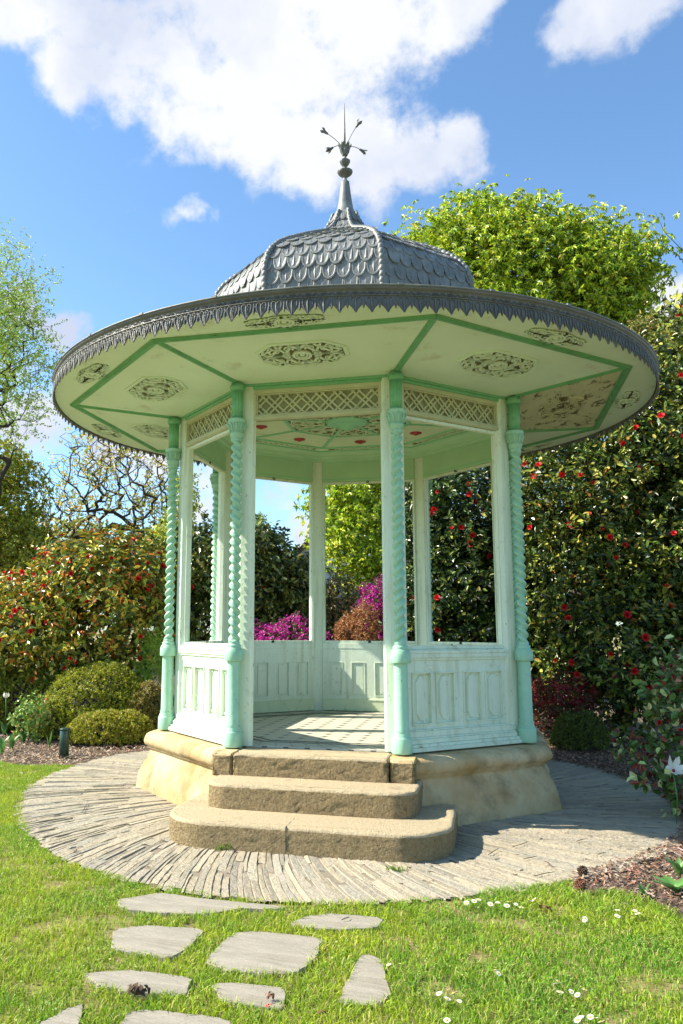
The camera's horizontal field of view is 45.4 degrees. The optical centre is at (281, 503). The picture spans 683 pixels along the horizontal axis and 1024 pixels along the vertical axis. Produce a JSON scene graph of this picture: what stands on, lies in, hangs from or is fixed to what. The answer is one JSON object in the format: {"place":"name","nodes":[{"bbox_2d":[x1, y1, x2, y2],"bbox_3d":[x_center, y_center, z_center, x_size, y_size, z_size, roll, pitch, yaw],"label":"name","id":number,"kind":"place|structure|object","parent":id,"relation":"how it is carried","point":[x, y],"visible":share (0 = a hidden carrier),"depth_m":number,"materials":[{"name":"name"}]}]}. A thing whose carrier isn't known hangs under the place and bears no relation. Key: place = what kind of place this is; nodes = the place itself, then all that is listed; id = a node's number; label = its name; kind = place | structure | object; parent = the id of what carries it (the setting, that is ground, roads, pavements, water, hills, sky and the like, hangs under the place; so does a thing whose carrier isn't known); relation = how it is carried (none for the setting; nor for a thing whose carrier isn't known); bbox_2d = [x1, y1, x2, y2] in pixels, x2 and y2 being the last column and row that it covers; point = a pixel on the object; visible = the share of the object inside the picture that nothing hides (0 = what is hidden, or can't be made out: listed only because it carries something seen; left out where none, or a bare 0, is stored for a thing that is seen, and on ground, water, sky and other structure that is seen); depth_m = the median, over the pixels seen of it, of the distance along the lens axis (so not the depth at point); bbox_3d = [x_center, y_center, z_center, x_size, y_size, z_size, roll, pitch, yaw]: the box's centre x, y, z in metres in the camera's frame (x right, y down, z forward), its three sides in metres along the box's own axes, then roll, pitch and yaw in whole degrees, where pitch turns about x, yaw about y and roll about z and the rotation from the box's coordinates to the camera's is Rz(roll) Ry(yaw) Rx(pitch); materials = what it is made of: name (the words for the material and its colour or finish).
{"place":"outdoors","nodes":[
{"label":"outdoors","id":0,"kind":"place"},
{"bbox_2d":[255,511,271,564],"bbox_3d":[-0.512,2.390,18.901,1.121,4.422,1.111,-2,-9,14],"label":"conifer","id":1,"kind":"object","parent":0,"point":[262,519],"visible":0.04,"depth_m":18.98,"materials":[{"name":"green plant"}]},
{"bbox_2d":[0,760,682,1023],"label":"lawn grass","id":2,"kind":"structure","parent":0,"point":[569,895],"depth_m":4.17,"materials":[{"name":"green plant"}]},
{"bbox_2d":[0,631,682,1023],"bbox_3d":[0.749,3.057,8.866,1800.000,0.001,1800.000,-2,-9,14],"label":"ground","id":3,"kind":"structure","parent":0,"point":[638,981],"depth_m":4.40,"materials":[{"name":"green plant"}]},
{"bbox_2d":[0,737,8,753],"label":"tulip","id":4,"kind":"object","parent":3,"relation":"on","point":[2,744],"visible":0.98,"depth_m":10.72,"materials":[{"name":"green plant"}]},
{"bbox_2d":[0,693,9,735],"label":"tulip","id":5,"kind":"object","parent":3,"relation":"on","point":[4,727],"visible":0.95,"depth_m":12.55,"materials":[{"name":"green plant"}]},
{"bbox_2d":[17,729,29,742],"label":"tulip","id":6,"kind":"object","parent":3,"relation":"on","point":[23,739],"visible":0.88,"depth_m":11.74,"materials":[{"name":"green plant"}]},
{"bbox_2d":[0,663,56,733],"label":"clipped mound","id":7,"kind":"object","parent":3,"relation":"on","point":[15,689],"visible":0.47,"depth_m":13.05,"materials":[{"name":"green plant"}]},
{"bbox_2d":[0,435,58,589],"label":"broadleaf tree","id":8,"kind":"object","parent":3,"relation":"on","point":[19,532],"visible":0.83,"depth_m":19.54,"materials":[{"name":"green plant"}]},
{"bbox_2d":[6,690,54,744],"bbox_3d":[-3.680,3.156,11.916,0.666,0.819,0.636,-2,-9,14],"label":"rose bush","id":9,"kind":"object","parent":3,"relation":"on","point":[39,716],"visible":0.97,"depth_m":11.82,"materials":[{"name":"green plant"}]},
{"bbox_2d":[0,217,67,495],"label":"birch tree","id":10,"kind":"object","parent":3,"relation":"on","point":[12,337],"visible":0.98,"depth_m":16.97,"materials":[{"name":"green plant"}]},
{"bbox_2d":[47,732,51,747],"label":"tulip","id":11,"kind":"object","parent":3,"relation":"on","point":[49,744],"visible":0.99,"depth_m":11.24,"materials":[{"name":"green plant"}]},
{"bbox_2d":[40,1004,82,1023],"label":"stepping stone","id":12,"kind":"object","parent":3,"relation":"on","point":[66,1016],"visible":0.92,"depth_m":3.44,"materials":[{"name":"stone"}]},
{"bbox_2d":[59,728,69,758],"bbox_3d":[-2.807,3.107,10.513,0.134,0.390,0.134,-2,-9,14],"label":"bollard light","id":13,"kind":"object","parent":3,"relation":"on","point":[64,742],"visible":0.91,"depth_m":10.47,"materials":[{"name":"green metal"}]},
{"bbox_2d":[0,732,149,764],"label":"bark mulch","id":14,"kind":"object","parent":3,"relation":"on","point":[123,747],"visible":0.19,"depth_m":10.86,"materials":[{"name":"brown wood"}]},
{"bbox_2d":[5,732,18,750],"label":"tulip","id":15,"kind":"object","parent":14,"relation":"on","point":[12,740],"visible":0.96,"depth_m":11.05,"materials":[{"name":"green plant"}]},
{"bbox_2d":[0,516,176,686],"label":"camellia bush","id":16,"kind":"object","parent":3,"relation":"on","point":[52,611],"visible":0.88,"depth_m":13.45,"materials":[{"name":"green plant"}]},
{"bbox_2d":[24,660,153,741],"bbox_3d":[-2.858,3.342,12.656,2.052,1.771,1.890,-2,-9,14],"label":"clipped mound","id":17,"kind":"object","parent":3,"relation":"on","point":[96,686],"visible":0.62,"depth_m":12.23,"materials":[{"name":"green plant"}]},
{"bbox_2d":[2,512,204,613],"bbox_3d":[-8.791,3.260,32.789,14.391,6.922,6.344,0,-9,1],"label":"broadleaf tree","id":18,"kind":"object","parent":3,"relation":"on","point":[78,517],"visible":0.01,"depth_m":32.43,"materials":[{"name":"brown plant"}]},
{"bbox_2d":[58,707,155,747],"bbox_3d":[-2.494,3.340,11.740,1.412,0.759,0.910,2,-9,-13],"label":"clipped mound","id":19,"kind":"object","parent":3,"relation":"on","point":[111,726],"visible":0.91,"depth_m":11.50,"materials":[{"name":"green plant"}]},
{"bbox_2d":[24,425,207,672],"bbox_3d":[-4.934,1.338,23.658,5.421,8.009,3.727,3,-9,-15],"label":"gnarled tree","id":20,"kind":"object","parent":3,"relation":"on","point":[135,505],"visible":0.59,"depth_m":23.70,"materials":[{"name":"brown plant"}]},
{"bbox_2d":[84,970,192,999],"bbox_3d":[-0.676,2.256,3.797,0.551,0.041,0.227,-2,-9,14],"label":"stepping stone","id":21,"kind":"object","parent":3,"relation":"on","point":[124,979],"visible":0.62,"depth_m":3.80,"materials":[{"name":"stone"}]},
{"bbox_2d":[128,982,150,996],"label":"withered flower","id":22,"kind":"object","parent":21,"relation":"on","point":[138,990],"visible":1,"depth_m":3.62,"materials":[{"name":"brown plant"}]},
{"bbox_2d":[119,680,160,729],"bbox_3d":[-2.106,3.372,12.412,0.825,1.327,0.974,-2,-9,14],"label":"clipped mound","id":23,"kind":"object","parent":3,"relation":"on","point":[148,702],"visible":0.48,"depth_m":12.28,"materials":[{"name":"green plant"}]},
{"bbox_2d":[129,623,174,689],"bbox_3d":[-2.178,2.846,13.554,0.861,1.828,0.943,-2,-9,14],"label":"willow herb","id":24,"kind":"object","parent":3,"relation":"on","point":[156,646],"visible":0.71,"depth_m":13.47,"materials":[{"name":"green plant"}]},
{"bbox_2d":[111,925,202,961],"bbox_3d":[-0.694,2.337,4.320,0.487,0.041,0.427,-2,-9,14],"label":"stepping stone","id":25,"kind":"object","parent":3,"relation":"on","point":[160,940],"visible":0.82,"depth_m":4.31,"materials":[{"name":"stone"}]},
{"bbox_2d":[139,471,202,567],"bbox_3d":[-2.835,1.937,20.873,1.741,5.920,1.869,-2,-9,14],"label":"broadleaf tree","id":26,"kind":"object","parent":3,"relation":"on","point":[162,530],"visible":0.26,"depth_m":20.79,"materials":[{"name":"green plant"}]},
{"bbox_2d":[121,1010,231,1023],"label":"stepping stone","id":27,"kind":"object","parent":3,"relation":"on","point":[152,1017],"visible":1,"depth_m":3.44,"materials":[{"name":"stone"}]},
{"bbox_2d":[117,893,285,918],"bbox_3d":[-0.499,2.419,4.838,1.024,0.041,0.335,-2,-9,14],"label":"stepping stone","id":28,"kind":"object","parent":3,"relation":"on","point":[162,902],"visible":0.73,"depth_m":4.85,"materials":[{"name":"stone"}]},
{"bbox_2d":[155,509,332,669],"bbox_3d":[-0.792,2.105,15.442,3.835,3.914,2.840,6,-10,-30],"label":"camellia bush","id":29,"kind":"object","parent":3,"relation":"on","point":[286,572],"visible":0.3,"depth_m":14.89,"materials":[{"name":"green plant"}]},
{"bbox_2d":[212,983,285,1012],"bbox_3d":[-0.153,2.238,3.667,0.375,0.041,0.223,-2,-9,14],"label":"stepping stone","id":30,"kind":"object","parent":3,"relation":"on","point":[250,993],"visible":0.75,"depth_m":3.67,"materials":[{"name":"stone"}]},
{"bbox_2d":[265,991,274,999],"bbox_3d":[-0.049,2.184,3.604,0.046,0.027,0.050,0,-9,3],"label":"seed head","id":31,"kind":"object","parent":30,"relation":"on","point":[270,994],"visible":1,"depth_m":3.60},
{"bbox_2d":[206,931,322,977],"bbox_3d":[-0.079,2.314,4.154,0.533,0.041,0.542,-2,-9,14],"label":"stepping stone","id":32,"kind":"object","parent":3,"relation":"on","point":[252,950],"visible":0.81,"depth_m":4.13,"materials":[{"name":"stone"}]},
{"bbox_2d":[254,610,333,639],"bbox_3d":[-0.200,2.812,13.720,2.223,2.001,1.563,-2,-9,14],"label":"azalea bush","id":33,"kind":"object","parent":3,"relation":"on","point":[272,628],"visible":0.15,"depth_m":13.57,"materials":[{"name":"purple plant"}]},
{"bbox_2d":[289,565,362,640],"bbox_3d":[0.855,2.578,14.968,1.660,2.859,1.728,6,-11,-34],"label":"evergreen shrub","id":34,"kind":"object","parent":3,"relation":"on","point":[333,603],"visible":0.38,"depth_m":14.79,"materials":[{"name":"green plant"}]},
{"bbox_2d":[290,913,382,933],"bbox_3d":[0.316,2.384,4.589,0.504,0.041,0.267,-2,-9,14],"label":"stepping stone","id":35,"kind":"object","parent":3,"relation":"on","point":[335,921],"visible":0.74,"depth_m":4.58,"materials":[{"name":"stone"}]},
{"bbox_2d":[331,599,382,640],"bbox_3d":[1.317,2.695,13.599,0.794,2.195,1.072,8,-12,-42],"label":"maple shrub","id":36,"kind":"object","parent":3,"relation":"on","point":[356,631],"visible":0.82,"depth_m":13.53,"materials":[{"name":"orange plant"}]},
{"bbox_2d":[339,954,390,1009],"bbox_3d":[0.427,2.268,3.844,0.226,0.041,0.574,-2,-9,14],"label":"stepping stone","id":37,"kind":"object","parent":3,"relation":"on","point":[367,981],"visible":0.82,"depth_m":3.78,"materials":[{"name":"stone"}]},
{"bbox_2d":[351,573,382,640],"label":"azalea bush","id":38,"kind":"object","parent":3,"relation":"on","point":[372,590],"visible":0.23,"depth_m":14.34,"materials":[{"name":"purple plant"}]},
{"bbox_2d":[297,488,463,639],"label":"house","id":39,"kind":"structure","parent":3,"relation":"on","point":[304,550],"depth_m":36.40,"materials":[{"name":"stone"}]},
{"bbox_2d":[372,458,578,722],"bbox_3d":[3.372,1.369,14.325,3.902,5.292,3.271,-2,-9,14],"label":"camellia bush","id":40,"kind":"object","parent":3,"relation":"on","point":[468,613],"visible":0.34,"depth_m":13.57,"materials":[{"name":"green plant"}]},
{"bbox_2d":[293,174,682,599],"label":"chestnut tree","id":41,"kind":"object","parent":3,"relation":"on","point":[583,263],"visible":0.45,"depth_m":19.75,"materials":[{"name":"green plant"}]},
{"bbox_2d":[327,527,667,626],"bbox_3d":[9.629,2.589,30.117,17.068,7.614,6.236,0,-9,2],"label":"broadleaf tree","id":42,"kind":"object","parent":3,"relation":"on","point":[356,594],"depth_m":29.34,"materials":[{"name":"green plant"}]},
{"bbox_2d":[537,905,551,913],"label":"withered flower","id":43,"kind":"object","parent":3,"relation":"on","point":[545,906],"visible":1,"depth_m":4.70,"materials":[{"name":"brown plant"}]},
{"bbox_2d":[531,668,613,740],"bbox_3d":[4.095,2.981,11.857,1.366,1.141,1.279,-2,-9,14],"label":"azalea bush","id":44,"kind":"object","parent":3,"relation":"on","point":[542,689],"visible":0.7,"depth_m":11.69,"materials":[{"name":"red plant"}]},
{"bbox_2d":[574,1016,580,1023],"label":"daisy","id":45,"kind":"object","parent":3,"relation":"on","point":[576,1020],"visible":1,"depth_m":3.37,"materials":[{"name":"white plant"}]},
{"bbox_2d":[547,708,610,753],"bbox_3d":[4.165,3.303,11.377,0.864,0.889,0.751,-2,-9,14],"label":"clipped mound","id":46,"kind":"object","parent":3,"relation":"on","point":[570,733],"visible":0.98,"depth_m":11.19,"materials":[{"name":"green plant"}]},
{"bbox_2d":[478,293,682,741],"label":"camellia bush","id":47,"kind":"object","parent":3,"relation":"on","point":[624,540],"visible":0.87,"depth_m":12.01,"materials":[{"name":"green plant"}]},
{"bbox_2d":[546,740,682,910],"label":"bark mulch","id":48,"kind":"object","parent":3,"relation":"on","point":[678,852],"visible":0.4,"depth_m":5.92,"materials":[{"name":"brown wood"}]},
{"bbox_2d":[574,878,586,890],"bbox_3d":[1.901,2.425,5.161,0.084,0.074,0.085,10,11,15],"label":"pine cone","id":49,"kind":"object","parent":48,"relation":"on","point":[579,884],"visible":1,"depth_m":5.14,"materials":[{"name":"brown plant"}]},
{"bbox_2d":[638,883,649,896],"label":"tulip","id":50,"kind":"object","parent":48,"relation":"on","point":[641,890],"visible":0.96,"depth_m":5.09,"materials":[{"name":"green plant"}]},
{"bbox_2d":[651,875,682,893],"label":"tulip","id":51,"kind":"object","parent":48,"relation":"on","point":[669,882],"visible":1,"depth_m":5.19,"materials":[{"name":"green plant"}]},
{"bbox_2d":[664,857,682,876],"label":"tulip","id":52,"kind":"object","parent":48,"relation":"on","point":[678,866],"visible":0.96,"depth_m":5.51,"materials":[{"name":"green plant"}]},
{"bbox_2d":[610,634,682,816],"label":"rose bush","id":53,"kind":"object","parent":3,"relation":"on","point":[666,739],"visible":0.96,"depth_m":7.42,"materials":[{"name":"green plant"}]},
{"bbox_2d":[625,302,682,679],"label":"evergreen shrub","id":54,"kind":"object","parent":3,"relation":"on","point":[634,326],"visible":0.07,"depth_m":14.29,"materials":[{"name":"green plant"}]},
{"bbox_2d":[656,215,682,331],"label":"young tree","id":55,"kind":"object","parent":3,"relation":"on","point":[667,302],"visible":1,"depth_m":10.50,"materials":[{"name":"green plant"}]},
{"bbox_2d":[0,0,682,630],"label":"sky","id":56,"kind":"structure","parent":0,"point":[151,151],"materials":[{"name":"blue"}]},
{"bbox_2d":[14,750,682,905],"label":"paving","id":57,"kind":"structure","parent":0,"point":[509,864],"depth_m":6.25,"materials":[{"name":"stone"}]},
{"bbox_2d":[215,843,232,850],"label":"grass tuft","id":58,"kind":"object","parent":57,"relation":"on","point":[227,847],"visible":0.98,"depth_m":6.08,"materials":[{"name":"green plant"}]},
{"bbox_2d":[52,103,659,862],"bbox_3d":[0.769,-0.961,9.494,6.664,8.150,6.664,-2,-9,14],"label":"garden kiosk","id":59,"kind":"object","parent":57,"relation":"on","point":[346,345],"visible":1,"depth_m":7.73,"materials":[{"name":"wood"}]},
{"bbox_2d":[184,429,229,646],"bbox_3d":[-0.700,0.372,8.401,0.070,2.177,1.248,6,-10,-30],"label":"window frame","id":60,"kind":"structure","parent":59,"relation":"in","point":[191,449],"depth_m":8.86,"materials":[{"name":"white paint"}]},
{"bbox_2d":[194,453,226,642],"bbox_3d":[-0.888,0.568,9.675,0.076,2.183,1.248,-2,-9,14],"label":"window frame","id":61,"kind":"structure","parent":59,"relation":"in","point":[223,473],"depth_m":10.22,"materials":[{"name":"white paint"}]},
{"bbox_2d":[229,476,313,642],"bbox_3d":[-0.111,0.733,10.707,1.248,2.183,0.076,6,-10,-30],"label":"window frame","id":62,"kind":"structure","parent":59,"relation":"in","point":[311,509],"depth_m":10.95,"materials":[{"name":"white paint"}]},
{"bbox_2d":[322,479,416,643],"bbox_3d":[1.176,0.768,10.893,1.248,2.183,0.076,-2,-9,14],"label":"window frame","id":63,"kind":"structure","parent":59,"relation":"in","point":[407,480],"depth_m":10.90,"materials":[{"name":"white paint"}]},
{"bbox_2d":[406,416,502,648],"bbox_3d":[1.636,0.293,7.819,1.248,2.177,0.070,6,-10,-30],"label":"window frame","id":64,"kind":"structure","parent":59,"relation":"in","point":[493,440],"depth_m":8.03,"materials":[{"name":"white paint"}]},
{"bbox_2d":[422,462,497,644],"bbox_3d":[2.221,0.654,10.125,0.076,2.183,1.248,6,-10,-30],"label":"window frame","id":65,"kind":"structure","parent":59,"relation":"in","point":[424,480],"depth_m":10.52,"materials":[{"name":"white paint"}]},
{"bbox_2d":[385,865,407,871],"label":"grass tuft","id":66,"kind":"object","parent":57,"relation":"on","point":[392,868],"visible":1,"depth_m":5.58,"materials":[{"name":"green plant"}]},
{"bbox_2d":[577,865,588,876],"bbox_3d":[2.025,2.473,5.453,0.079,0.070,0.080,10,11,16],"label":"pine cone","id":67,"kind":"object","parent":57,"relation":"on","point":[582,870],"visible":0.94,"depth_m":5.44,"materials":[{"name":"brown plant"}]},
{"bbox_2d":[665,755,682,823],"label":"white flower","id":68,"kind":"object","parent":57,"relation":"on","point":[675,767],"visible":1,"depth_m":7.04,"materials":[{"name":"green plant"}]}
]}

